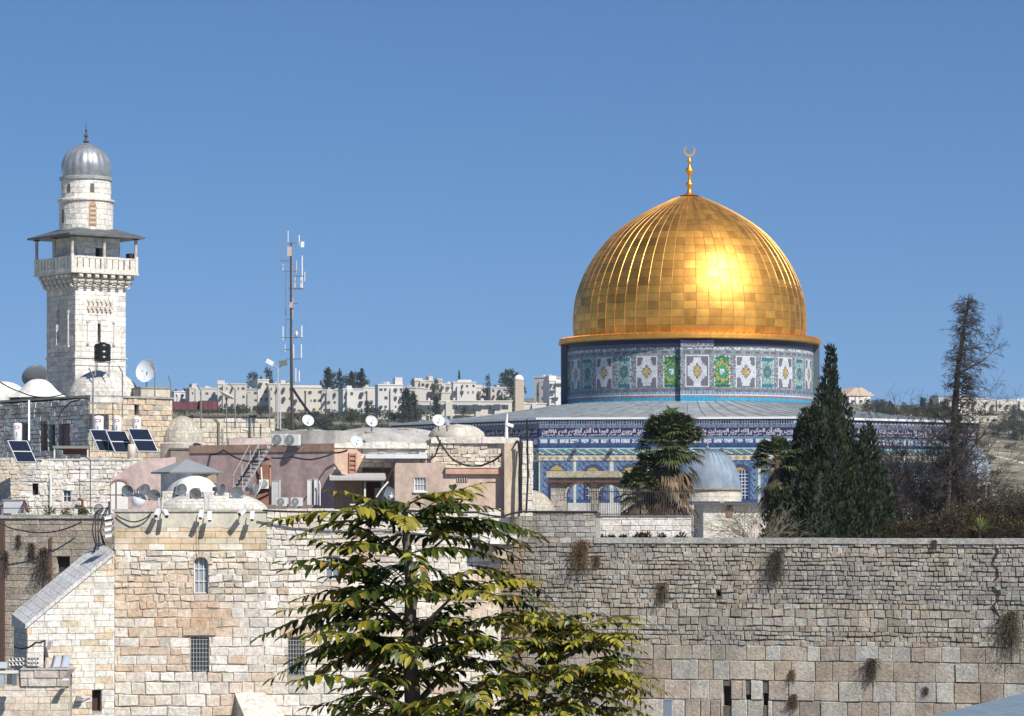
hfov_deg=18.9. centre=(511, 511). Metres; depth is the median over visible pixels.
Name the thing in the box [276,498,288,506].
air conditioner
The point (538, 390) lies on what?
apartment building
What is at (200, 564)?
window
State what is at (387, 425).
pine tree
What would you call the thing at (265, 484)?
air conditioner
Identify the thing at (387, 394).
apartment building
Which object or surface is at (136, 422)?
boiler tank
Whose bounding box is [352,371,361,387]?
pine tree
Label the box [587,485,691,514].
iron railing
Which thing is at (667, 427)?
fan palm
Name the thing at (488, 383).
pine tree
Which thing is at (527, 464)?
cable
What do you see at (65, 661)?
wedge projector
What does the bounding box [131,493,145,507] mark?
covered lamp
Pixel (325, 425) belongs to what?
pine tree
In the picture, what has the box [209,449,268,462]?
cable
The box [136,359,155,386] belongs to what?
satellite dish
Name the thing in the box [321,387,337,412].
apartment building
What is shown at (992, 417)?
apartment building
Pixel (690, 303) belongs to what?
domed shrine
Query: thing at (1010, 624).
caper bush
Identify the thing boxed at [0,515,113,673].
wall
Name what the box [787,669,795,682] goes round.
caper bush
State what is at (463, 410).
pine tree
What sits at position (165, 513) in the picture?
security camera
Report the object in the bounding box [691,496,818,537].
bare bush
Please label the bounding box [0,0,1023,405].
sky
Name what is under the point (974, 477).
bare bush
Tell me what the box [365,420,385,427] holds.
pine tree
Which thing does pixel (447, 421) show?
satellite dish
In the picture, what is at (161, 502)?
camera bracket
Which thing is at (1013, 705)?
metal roof
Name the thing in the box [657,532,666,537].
shrub
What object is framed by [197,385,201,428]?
bent post
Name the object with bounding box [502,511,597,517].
cable
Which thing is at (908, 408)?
pine tree
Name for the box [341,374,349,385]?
pine tree
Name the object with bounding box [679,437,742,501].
domed kiosk
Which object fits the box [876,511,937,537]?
bare bush
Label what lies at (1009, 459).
terrace wall
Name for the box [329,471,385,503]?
awning
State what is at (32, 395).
cable
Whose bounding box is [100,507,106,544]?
hose
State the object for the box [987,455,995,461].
pine tree
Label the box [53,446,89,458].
lean to roof
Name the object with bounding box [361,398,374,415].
pine tree
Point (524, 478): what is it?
stone pier
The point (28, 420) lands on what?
white downpipe
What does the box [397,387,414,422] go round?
cypress tree
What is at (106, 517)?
security camera
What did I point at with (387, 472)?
recessed wall
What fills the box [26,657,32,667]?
projector cluster
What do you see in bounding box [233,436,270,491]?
metal stair
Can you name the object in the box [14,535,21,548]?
caper bush
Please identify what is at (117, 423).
boiler tank
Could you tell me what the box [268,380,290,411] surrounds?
apartment building
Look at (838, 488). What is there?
cypress tree
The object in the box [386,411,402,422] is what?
pine tree
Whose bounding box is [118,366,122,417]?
bent post
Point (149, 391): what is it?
roof parapet
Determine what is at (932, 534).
bare bush
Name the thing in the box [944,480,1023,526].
bare bush
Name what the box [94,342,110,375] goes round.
black tank
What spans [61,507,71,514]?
weed
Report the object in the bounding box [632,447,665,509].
fan palm
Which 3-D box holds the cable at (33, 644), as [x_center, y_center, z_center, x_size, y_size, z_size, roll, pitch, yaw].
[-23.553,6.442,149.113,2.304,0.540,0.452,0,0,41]
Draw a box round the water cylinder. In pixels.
[128,442,135,458]
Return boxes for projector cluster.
[9,657,16,667]
[16,657,24,667]
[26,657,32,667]
[32,657,39,667]
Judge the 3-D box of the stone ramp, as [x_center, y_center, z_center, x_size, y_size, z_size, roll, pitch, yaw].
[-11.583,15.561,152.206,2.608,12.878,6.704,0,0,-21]
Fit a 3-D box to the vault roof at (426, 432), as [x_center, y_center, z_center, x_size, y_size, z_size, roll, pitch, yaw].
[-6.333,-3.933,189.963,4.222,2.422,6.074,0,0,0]
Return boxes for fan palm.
[613,465,662,513]
[630,404,709,537]
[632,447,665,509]
[748,433,802,525]
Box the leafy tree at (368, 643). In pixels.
[249,482,673,715]
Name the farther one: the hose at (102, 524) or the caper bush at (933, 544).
the caper bush at (933, 544)
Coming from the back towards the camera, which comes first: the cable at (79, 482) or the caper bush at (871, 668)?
the cable at (79, 482)
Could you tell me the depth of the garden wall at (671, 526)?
174.88 m
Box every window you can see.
[63,490,70,501]
[89,201,96,225]
[90,183,93,191]
[190,635,208,674]
[194,557,207,592]
[288,637,304,674]
[325,556,339,579]
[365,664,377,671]
[414,477,425,490]
[494,404,500,408]
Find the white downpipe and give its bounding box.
[28,400,29,440]
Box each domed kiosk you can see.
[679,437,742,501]
[945,435,991,503]
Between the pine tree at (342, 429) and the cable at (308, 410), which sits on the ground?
the pine tree at (342, 429)
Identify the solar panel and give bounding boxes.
[7,440,36,462]
[89,429,113,451]
[105,431,129,452]
[127,429,157,452]
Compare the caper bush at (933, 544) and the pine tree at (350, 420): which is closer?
the caper bush at (933, 544)
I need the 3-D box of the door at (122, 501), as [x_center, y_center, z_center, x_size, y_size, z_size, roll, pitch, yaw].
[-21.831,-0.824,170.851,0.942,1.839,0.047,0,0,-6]
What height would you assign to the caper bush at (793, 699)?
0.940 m
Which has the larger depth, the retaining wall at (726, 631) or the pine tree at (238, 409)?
the pine tree at (238, 409)
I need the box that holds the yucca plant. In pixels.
[967,517,991,537]
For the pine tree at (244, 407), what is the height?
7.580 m
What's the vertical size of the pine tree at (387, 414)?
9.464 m
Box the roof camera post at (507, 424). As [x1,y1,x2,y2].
[505,413,513,437]
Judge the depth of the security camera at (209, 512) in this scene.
154.17 m
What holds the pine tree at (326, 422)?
on the ground
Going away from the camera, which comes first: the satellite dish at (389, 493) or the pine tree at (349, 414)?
the satellite dish at (389, 493)
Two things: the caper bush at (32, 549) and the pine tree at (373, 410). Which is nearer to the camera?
the caper bush at (32, 549)
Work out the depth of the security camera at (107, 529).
153.22 m
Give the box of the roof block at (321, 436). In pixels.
[271,430,362,443]
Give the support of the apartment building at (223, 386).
on the ground
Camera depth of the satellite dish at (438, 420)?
175.07 m
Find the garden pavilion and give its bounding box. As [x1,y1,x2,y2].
[151,459,222,493]
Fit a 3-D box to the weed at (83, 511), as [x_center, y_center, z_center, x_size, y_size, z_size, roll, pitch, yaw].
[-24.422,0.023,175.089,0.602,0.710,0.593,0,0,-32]
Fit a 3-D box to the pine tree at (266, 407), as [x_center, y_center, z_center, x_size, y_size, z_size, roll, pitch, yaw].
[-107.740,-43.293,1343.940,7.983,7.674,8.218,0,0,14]
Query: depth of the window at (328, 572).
155.15 m
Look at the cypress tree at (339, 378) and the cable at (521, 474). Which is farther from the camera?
the cypress tree at (339, 378)
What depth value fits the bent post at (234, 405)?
195.98 m
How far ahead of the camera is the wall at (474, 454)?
173.60 m
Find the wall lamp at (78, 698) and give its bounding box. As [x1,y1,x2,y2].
[75,695,90,700]
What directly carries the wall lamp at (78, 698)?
attached to the buttress wing
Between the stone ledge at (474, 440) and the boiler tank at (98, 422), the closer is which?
the stone ledge at (474, 440)
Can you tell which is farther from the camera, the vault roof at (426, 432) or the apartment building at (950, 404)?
the apartment building at (950, 404)
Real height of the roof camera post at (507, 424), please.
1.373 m
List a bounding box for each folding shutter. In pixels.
[307,479,311,504]
[314,479,317,504]
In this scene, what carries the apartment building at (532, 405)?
on the ground
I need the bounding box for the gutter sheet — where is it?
[365,454,426,458]
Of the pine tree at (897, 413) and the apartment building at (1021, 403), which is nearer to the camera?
the pine tree at (897, 413)
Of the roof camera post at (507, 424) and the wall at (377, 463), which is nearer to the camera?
the roof camera post at (507, 424)
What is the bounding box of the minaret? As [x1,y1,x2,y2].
[27,127,144,395]
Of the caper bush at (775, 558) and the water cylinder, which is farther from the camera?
the water cylinder
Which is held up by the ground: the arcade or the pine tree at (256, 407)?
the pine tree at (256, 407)
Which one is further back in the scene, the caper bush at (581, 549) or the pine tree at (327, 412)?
the pine tree at (327, 412)
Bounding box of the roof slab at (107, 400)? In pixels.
[84,397,122,402]
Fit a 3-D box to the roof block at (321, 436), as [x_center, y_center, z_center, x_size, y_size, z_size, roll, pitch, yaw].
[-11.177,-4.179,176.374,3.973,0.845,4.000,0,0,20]
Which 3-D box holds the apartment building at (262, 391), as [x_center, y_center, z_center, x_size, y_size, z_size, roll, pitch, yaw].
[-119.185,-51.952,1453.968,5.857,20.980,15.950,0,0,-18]
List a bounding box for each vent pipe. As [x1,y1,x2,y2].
[78,498,83,509]
[213,418,219,444]
[222,429,223,444]
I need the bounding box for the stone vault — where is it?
[160,491,267,508]
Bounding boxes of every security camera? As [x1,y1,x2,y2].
[103,513,114,519]
[103,525,114,530]
[104,519,114,525]
[104,531,114,537]
[153,504,160,517]
[163,505,168,517]
[198,505,203,519]
[207,506,211,521]
[237,504,246,515]
[250,506,254,520]
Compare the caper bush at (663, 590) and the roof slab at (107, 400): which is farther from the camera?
the roof slab at (107, 400)
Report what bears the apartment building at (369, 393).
on the ground
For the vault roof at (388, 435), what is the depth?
178.00 m
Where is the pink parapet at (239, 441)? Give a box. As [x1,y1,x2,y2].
[228,438,265,444]
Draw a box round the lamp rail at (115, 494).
[107,481,133,508]
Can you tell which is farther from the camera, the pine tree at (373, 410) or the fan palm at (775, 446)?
the pine tree at (373, 410)
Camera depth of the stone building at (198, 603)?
154.88 m
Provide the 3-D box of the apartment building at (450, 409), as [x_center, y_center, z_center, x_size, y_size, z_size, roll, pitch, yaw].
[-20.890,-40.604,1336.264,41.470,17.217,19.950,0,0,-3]
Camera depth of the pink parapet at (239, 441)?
192.02 m
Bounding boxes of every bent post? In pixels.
[88,368,93,428]
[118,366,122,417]
[150,364,155,396]
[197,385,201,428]
[228,382,235,428]
[267,384,269,427]
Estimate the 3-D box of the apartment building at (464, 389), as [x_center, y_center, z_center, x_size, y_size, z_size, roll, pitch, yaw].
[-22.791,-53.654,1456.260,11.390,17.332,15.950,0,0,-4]
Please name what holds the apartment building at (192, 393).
on the ground
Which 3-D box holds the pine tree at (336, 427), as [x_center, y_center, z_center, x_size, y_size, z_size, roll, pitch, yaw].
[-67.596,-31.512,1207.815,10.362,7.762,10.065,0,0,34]
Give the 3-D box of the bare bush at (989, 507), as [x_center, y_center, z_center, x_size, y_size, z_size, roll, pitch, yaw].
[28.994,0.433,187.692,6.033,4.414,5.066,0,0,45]
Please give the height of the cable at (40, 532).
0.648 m
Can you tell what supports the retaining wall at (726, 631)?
on the ground
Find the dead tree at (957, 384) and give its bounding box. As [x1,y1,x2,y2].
[897,292,1023,516]
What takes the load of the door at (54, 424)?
in the domed house at (72, 426)
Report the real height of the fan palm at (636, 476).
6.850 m
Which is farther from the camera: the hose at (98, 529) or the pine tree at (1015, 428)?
the pine tree at (1015, 428)
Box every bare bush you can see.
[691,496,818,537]
[847,385,1023,525]
[847,411,1007,529]
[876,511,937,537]
[880,420,995,530]
[897,502,968,537]
[923,506,1007,537]
[943,485,1023,534]
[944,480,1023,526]
[962,510,1023,537]
[972,474,1023,523]
[995,516,1023,537]
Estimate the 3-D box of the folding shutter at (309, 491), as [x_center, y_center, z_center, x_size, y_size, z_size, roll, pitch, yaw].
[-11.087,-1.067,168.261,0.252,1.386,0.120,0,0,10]
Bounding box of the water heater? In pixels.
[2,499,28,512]
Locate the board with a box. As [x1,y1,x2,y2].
[272,480,280,504]
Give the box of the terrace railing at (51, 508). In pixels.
[0,508,108,514]
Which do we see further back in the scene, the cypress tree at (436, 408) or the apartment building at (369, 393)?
the apartment building at (369, 393)
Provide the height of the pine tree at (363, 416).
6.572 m
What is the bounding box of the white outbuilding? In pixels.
[689,503,766,537]
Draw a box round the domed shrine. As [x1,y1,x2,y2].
[388,146,978,537]
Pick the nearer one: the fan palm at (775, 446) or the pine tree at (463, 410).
the fan palm at (775, 446)
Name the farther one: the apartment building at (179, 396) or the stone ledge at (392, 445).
the apartment building at (179, 396)
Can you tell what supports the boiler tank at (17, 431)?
on the rubble house at (43, 483)
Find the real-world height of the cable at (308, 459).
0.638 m
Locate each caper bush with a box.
[0,550,10,577]
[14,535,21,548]
[25,543,36,562]
[29,547,54,589]
[564,539,594,576]
[592,555,601,566]
[652,582,670,603]
[762,548,789,585]
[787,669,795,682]
[787,694,799,710]
[863,658,880,683]
[921,686,928,695]
[930,539,938,548]
[992,610,1023,660]
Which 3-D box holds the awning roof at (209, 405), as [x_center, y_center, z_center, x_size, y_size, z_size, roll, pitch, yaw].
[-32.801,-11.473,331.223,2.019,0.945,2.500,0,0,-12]
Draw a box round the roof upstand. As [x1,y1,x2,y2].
[398,428,418,434]
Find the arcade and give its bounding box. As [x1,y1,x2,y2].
[546,471,631,513]
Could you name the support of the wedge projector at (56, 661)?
on the ledge wall at (42, 691)
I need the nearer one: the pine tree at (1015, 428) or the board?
the board
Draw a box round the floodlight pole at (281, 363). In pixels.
[266,358,287,428]
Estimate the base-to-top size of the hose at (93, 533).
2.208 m
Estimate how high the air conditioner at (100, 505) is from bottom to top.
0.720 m
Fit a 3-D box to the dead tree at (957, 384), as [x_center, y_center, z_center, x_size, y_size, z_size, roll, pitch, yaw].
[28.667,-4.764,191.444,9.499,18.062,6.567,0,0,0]
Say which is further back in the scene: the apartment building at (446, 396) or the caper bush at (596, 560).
the apartment building at (446, 396)
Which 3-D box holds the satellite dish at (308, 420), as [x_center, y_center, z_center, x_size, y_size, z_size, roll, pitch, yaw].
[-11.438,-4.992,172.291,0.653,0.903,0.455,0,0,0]
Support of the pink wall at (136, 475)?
on the ground
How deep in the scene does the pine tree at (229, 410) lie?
1327.06 m
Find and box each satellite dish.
[22,365,46,383]
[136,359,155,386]
[220,391,234,444]
[302,415,313,430]
[351,435,362,446]
[366,416,377,431]
[383,486,394,499]
[432,415,444,431]
[444,416,450,431]
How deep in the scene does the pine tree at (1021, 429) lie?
1254.79 m
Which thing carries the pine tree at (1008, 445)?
on the ground
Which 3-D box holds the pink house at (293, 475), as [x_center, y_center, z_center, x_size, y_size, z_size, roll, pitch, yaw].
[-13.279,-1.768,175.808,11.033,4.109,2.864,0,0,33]
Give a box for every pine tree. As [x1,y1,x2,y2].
[172,410,185,416]
[199,410,213,414]
[211,404,225,414]
[222,405,236,414]
[230,405,247,414]
[237,405,250,414]
[245,371,253,388]
[252,372,257,379]
[252,404,267,414]
[257,405,272,414]
[263,367,273,382]
[276,417,295,428]
[279,410,302,422]
[290,424,306,429]
[294,409,307,422]
[315,421,334,429]
[319,410,341,420]
[319,415,333,426]
[319,416,332,426]
[322,411,340,422]
[327,371,338,388]
[330,422,347,430]
[335,423,349,430]
[340,407,359,424]
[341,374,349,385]
[341,410,362,427]
[342,414,358,422]
[345,424,361,428]
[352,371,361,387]
[358,405,388,417]
[358,413,375,424]
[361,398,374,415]
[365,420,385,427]
[377,422,390,427]
[379,409,396,426]
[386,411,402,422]
[416,407,428,421]
[431,379,441,394]
[460,406,470,416]
[482,373,490,399]
[493,372,507,386]
[497,379,524,408]
[498,368,514,386]
[505,370,526,401]
[864,397,874,411]
[869,397,886,408]
[872,405,890,413]
[883,406,902,414]
[900,404,914,415]
[941,397,950,418]
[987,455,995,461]
[990,425,1007,436]
[999,416,1023,438]
[1000,404,1023,417]
[1004,419,1023,439]
[1004,443,1018,452]
[1010,423,1023,436]
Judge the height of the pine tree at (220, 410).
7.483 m
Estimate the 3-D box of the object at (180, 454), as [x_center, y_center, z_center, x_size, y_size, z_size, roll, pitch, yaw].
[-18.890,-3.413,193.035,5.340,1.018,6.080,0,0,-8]
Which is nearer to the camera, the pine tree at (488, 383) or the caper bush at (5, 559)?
the caper bush at (5, 559)
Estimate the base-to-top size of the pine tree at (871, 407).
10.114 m
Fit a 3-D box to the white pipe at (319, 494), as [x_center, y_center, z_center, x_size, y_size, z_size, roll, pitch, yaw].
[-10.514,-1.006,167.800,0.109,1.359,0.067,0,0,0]
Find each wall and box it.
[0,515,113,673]
[0,667,76,715]
[109,457,175,514]
[187,415,274,444]
[360,445,428,467]
[362,468,392,503]
[426,439,519,466]
[501,443,518,516]
[501,538,1023,715]
[522,511,604,542]
[600,515,691,537]
[996,456,1023,463]
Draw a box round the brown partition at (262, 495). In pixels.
[256,465,268,504]
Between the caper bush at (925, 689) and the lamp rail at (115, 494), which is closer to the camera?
the lamp rail at (115, 494)
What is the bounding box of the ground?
[172,398,1023,504]
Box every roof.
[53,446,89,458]
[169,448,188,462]
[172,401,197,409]
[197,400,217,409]
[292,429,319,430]
[344,427,430,442]
[412,428,430,435]
[428,424,484,436]
[932,693,1023,715]
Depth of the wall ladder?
172.62 m
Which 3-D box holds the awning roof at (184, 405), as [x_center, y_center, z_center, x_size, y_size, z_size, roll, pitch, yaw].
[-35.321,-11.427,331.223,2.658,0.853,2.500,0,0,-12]
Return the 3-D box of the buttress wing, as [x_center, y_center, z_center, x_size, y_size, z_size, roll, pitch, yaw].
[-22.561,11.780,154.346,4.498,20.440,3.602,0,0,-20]
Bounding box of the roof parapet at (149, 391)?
[131,387,169,396]
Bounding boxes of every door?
[45,424,47,449]
[53,424,54,449]
[62,424,69,449]
[111,480,127,512]
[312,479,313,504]
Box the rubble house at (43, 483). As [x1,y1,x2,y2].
[0,457,143,514]
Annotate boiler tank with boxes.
[13,423,21,440]
[93,415,103,429]
[113,416,121,430]
[133,416,140,428]
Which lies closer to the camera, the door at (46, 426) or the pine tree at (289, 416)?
the door at (46, 426)
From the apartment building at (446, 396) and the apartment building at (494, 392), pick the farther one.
the apartment building at (446, 396)
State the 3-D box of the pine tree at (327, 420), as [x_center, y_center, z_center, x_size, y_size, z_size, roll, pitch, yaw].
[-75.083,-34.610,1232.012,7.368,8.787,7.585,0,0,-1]
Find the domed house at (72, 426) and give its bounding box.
[0,370,174,459]
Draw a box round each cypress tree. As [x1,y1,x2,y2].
[321,366,334,388]
[334,368,343,388]
[348,371,356,387]
[355,368,366,386]
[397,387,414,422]
[407,392,420,421]
[429,394,441,418]
[757,343,904,537]
[874,403,879,412]
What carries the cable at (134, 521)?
attached to the stone building at (198, 603)
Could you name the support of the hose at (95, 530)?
on the buttress wing
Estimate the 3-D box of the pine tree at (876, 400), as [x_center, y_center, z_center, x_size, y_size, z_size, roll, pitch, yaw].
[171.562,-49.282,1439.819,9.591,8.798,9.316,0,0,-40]
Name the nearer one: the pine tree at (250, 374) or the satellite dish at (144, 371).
the satellite dish at (144, 371)
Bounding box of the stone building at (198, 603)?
[112,508,500,715]
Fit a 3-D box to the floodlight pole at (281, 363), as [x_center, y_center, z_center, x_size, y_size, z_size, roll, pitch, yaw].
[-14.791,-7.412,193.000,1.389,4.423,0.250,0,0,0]
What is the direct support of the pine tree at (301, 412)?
on the ground
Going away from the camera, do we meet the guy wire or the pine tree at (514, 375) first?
the guy wire
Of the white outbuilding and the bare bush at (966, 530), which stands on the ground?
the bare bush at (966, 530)
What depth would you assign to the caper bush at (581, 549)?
170.47 m
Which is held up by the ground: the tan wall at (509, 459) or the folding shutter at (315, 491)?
the tan wall at (509, 459)
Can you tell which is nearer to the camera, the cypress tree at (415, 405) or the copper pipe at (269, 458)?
the copper pipe at (269, 458)
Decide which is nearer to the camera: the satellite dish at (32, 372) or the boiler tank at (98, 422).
the boiler tank at (98, 422)
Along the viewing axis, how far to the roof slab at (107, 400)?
188.72 m
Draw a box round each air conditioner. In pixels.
[93,503,107,514]
[258,480,268,489]
[272,434,284,446]
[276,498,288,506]
[285,434,300,446]
[291,498,302,506]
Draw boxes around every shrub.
[632,532,644,537]
[642,531,652,537]
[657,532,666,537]
[673,531,687,537]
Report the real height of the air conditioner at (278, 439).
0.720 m
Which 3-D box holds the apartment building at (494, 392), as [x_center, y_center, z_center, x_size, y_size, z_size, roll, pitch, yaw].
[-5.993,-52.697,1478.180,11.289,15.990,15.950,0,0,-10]
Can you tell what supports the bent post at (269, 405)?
on the ground
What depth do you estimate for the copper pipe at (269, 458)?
168.95 m
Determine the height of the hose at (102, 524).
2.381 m
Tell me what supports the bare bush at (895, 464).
on the esplanade paving
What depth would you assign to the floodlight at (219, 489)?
157.46 m
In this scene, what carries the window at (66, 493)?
in the rubble house at (43, 483)
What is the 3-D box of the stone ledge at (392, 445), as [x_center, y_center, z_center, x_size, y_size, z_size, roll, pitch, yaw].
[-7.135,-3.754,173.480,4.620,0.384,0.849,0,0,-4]
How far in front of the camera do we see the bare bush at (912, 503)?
192.78 m
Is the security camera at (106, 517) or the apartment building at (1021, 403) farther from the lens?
the apartment building at (1021, 403)
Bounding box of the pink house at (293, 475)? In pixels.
[189,443,361,509]
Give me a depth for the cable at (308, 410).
188.87 m
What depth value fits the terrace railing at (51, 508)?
166.01 m
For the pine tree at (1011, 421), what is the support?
on the ground
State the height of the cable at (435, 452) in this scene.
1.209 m
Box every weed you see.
[43,505,55,514]
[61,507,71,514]
[79,507,89,514]
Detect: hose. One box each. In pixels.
[91,511,97,552]
[94,509,100,552]
[97,508,102,549]
[99,506,108,545]
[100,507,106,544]
[258,467,262,491]
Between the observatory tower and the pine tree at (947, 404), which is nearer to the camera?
the pine tree at (947, 404)
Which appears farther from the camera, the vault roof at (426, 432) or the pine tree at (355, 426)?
the pine tree at (355, 426)
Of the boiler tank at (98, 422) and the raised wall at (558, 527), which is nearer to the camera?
the raised wall at (558, 527)
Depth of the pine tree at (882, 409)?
1390.92 m
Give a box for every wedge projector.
[51,655,61,667]
[60,655,70,667]
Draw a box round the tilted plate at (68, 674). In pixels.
[62,669,74,679]
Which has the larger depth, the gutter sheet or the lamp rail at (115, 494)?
the gutter sheet
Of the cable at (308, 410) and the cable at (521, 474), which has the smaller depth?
the cable at (521, 474)
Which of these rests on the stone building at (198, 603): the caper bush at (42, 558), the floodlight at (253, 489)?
the floodlight at (253, 489)
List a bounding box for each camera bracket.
[158,498,162,508]
[204,495,209,508]
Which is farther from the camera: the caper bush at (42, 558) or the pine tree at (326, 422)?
the pine tree at (326, 422)
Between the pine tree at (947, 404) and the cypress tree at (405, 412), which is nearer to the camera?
the pine tree at (947, 404)
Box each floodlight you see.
[121,485,134,496]
[136,484,149,495]
[148,489,161,500]
[173,484,186,495]
[189,488,203,498]
[212,484,225,495]
[229,486,242,498]
[245,483,258,494]
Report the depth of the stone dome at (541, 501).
189.04 m
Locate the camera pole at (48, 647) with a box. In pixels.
[43,640,51,667]
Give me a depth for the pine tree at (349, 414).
1254.13 m
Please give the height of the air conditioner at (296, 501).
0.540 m
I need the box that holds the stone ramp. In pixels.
[235,692,283,715]
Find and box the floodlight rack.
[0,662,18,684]
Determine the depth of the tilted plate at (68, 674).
147.18 m
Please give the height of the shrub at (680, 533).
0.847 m
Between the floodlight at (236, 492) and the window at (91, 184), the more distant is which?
the window at (91, 184)
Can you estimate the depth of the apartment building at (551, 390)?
1407.12 m
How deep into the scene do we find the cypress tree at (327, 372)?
1499.17 m
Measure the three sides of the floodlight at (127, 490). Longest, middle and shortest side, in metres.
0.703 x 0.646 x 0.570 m
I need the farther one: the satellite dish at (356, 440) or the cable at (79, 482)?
the cable at (79, 482)
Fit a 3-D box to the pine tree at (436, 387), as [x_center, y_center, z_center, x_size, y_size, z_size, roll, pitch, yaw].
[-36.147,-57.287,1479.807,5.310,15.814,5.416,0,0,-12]
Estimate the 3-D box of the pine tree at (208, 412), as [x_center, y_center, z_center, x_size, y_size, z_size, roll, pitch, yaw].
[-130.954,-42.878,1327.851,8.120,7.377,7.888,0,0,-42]
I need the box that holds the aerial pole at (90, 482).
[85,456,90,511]
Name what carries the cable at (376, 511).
attached to the cable at (511, 513)
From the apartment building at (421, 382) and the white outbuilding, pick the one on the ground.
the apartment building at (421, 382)
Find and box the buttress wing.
[12,543,113,715]
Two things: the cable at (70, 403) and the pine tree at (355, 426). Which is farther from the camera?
the pine tree at (355, 426)
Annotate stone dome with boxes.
[160,416,207,457]
[509,490,553,542]
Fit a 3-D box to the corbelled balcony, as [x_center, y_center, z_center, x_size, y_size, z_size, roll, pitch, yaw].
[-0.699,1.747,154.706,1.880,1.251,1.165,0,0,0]
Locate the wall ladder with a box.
[348,453,355,473]
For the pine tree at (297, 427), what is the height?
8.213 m
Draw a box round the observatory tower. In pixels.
[514,375,523,410]
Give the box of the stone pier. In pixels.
[519,441,532,516]
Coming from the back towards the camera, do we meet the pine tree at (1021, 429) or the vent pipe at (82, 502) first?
the pine tree at (1021, 429)
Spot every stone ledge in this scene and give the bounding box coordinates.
[346,442,426,448]
[430,437,518,442]
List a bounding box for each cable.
[0,382,66,397]
[0,521,81,532]
[14,640,44,649]
[57,397,88,419]
[79,467,79,498]
[116,511,151,522]
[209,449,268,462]
[263,509,501,517]
[271,450,347,459]
[291,387,329,429]
[378,462,395,498]
[427,440,440,460]
[436,435,467,465]
[467,440,517,466]
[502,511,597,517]
[517,441,521,510]
[518,441,520,510]
[520,442,522,510]
[525,419,528,510]
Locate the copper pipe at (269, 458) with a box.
[259,457,270,504]
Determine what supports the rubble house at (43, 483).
on the ground
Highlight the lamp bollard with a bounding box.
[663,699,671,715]
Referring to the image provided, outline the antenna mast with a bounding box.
[280,217,304,429]
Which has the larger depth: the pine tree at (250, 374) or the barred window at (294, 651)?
the pine tree at (250, 374)
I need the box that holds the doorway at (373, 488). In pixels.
[366,480,381,503]
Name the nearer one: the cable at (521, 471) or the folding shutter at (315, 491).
the cable at (521, 471)
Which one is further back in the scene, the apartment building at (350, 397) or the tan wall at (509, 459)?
the apartment building at (350, 397)
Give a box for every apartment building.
[171,390,184,401]
[185,384,216,401]
[217,380,246,408]
[245,387,257,409]
[250,379,268,409]
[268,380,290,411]
[293,385,321,412]
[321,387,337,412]
[338,386,363,414]
[356,385,374,414]
[374,377,402,419]
[403,385,426,419]
[410,376,433,399]
[416,398,512,420]
[432,378,451,399]
[440,392,451,399]
[451,380,476,399]
[476,385,486,399]
[486,385,512,399]
[513,402,546,409]
[533,374,560,402]
[542,376,560,406]
[841,388,874,403]
[929,396,987,415]
[963,414,996,421]
[988,398,1023,410]
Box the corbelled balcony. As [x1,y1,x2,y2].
[480,534,516,558]
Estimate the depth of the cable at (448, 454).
172.32 m
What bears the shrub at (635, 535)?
on the garden wall at (671, 526)
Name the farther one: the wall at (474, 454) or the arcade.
the arcade
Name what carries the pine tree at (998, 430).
on the ground
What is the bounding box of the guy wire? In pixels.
[292,285,335,417]
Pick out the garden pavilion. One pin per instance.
(190, 474)
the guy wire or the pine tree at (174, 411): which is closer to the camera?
the guy wire
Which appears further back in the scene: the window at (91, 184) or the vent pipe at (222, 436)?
the window at (91, 184)
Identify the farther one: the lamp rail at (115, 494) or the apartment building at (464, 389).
the apartment building at (464, 389)
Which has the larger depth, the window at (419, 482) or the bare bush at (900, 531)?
the bare bush at (900, 531)
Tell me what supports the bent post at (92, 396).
on the ground
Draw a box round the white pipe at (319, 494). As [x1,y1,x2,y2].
[319,481,320,505]
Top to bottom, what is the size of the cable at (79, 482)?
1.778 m
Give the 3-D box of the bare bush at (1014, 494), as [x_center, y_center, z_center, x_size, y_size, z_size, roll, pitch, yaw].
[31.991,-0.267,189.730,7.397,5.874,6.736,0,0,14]
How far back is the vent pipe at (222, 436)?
196.95 m
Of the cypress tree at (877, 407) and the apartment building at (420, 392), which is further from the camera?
the cypress tree at (877, 407)
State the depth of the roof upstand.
178.99 m
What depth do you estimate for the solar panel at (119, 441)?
182.84 m
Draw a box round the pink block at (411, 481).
[393,463,504,517]
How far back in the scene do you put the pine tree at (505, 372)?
1487.48 m
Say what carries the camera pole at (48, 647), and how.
on the ledge wall at (42, 691)

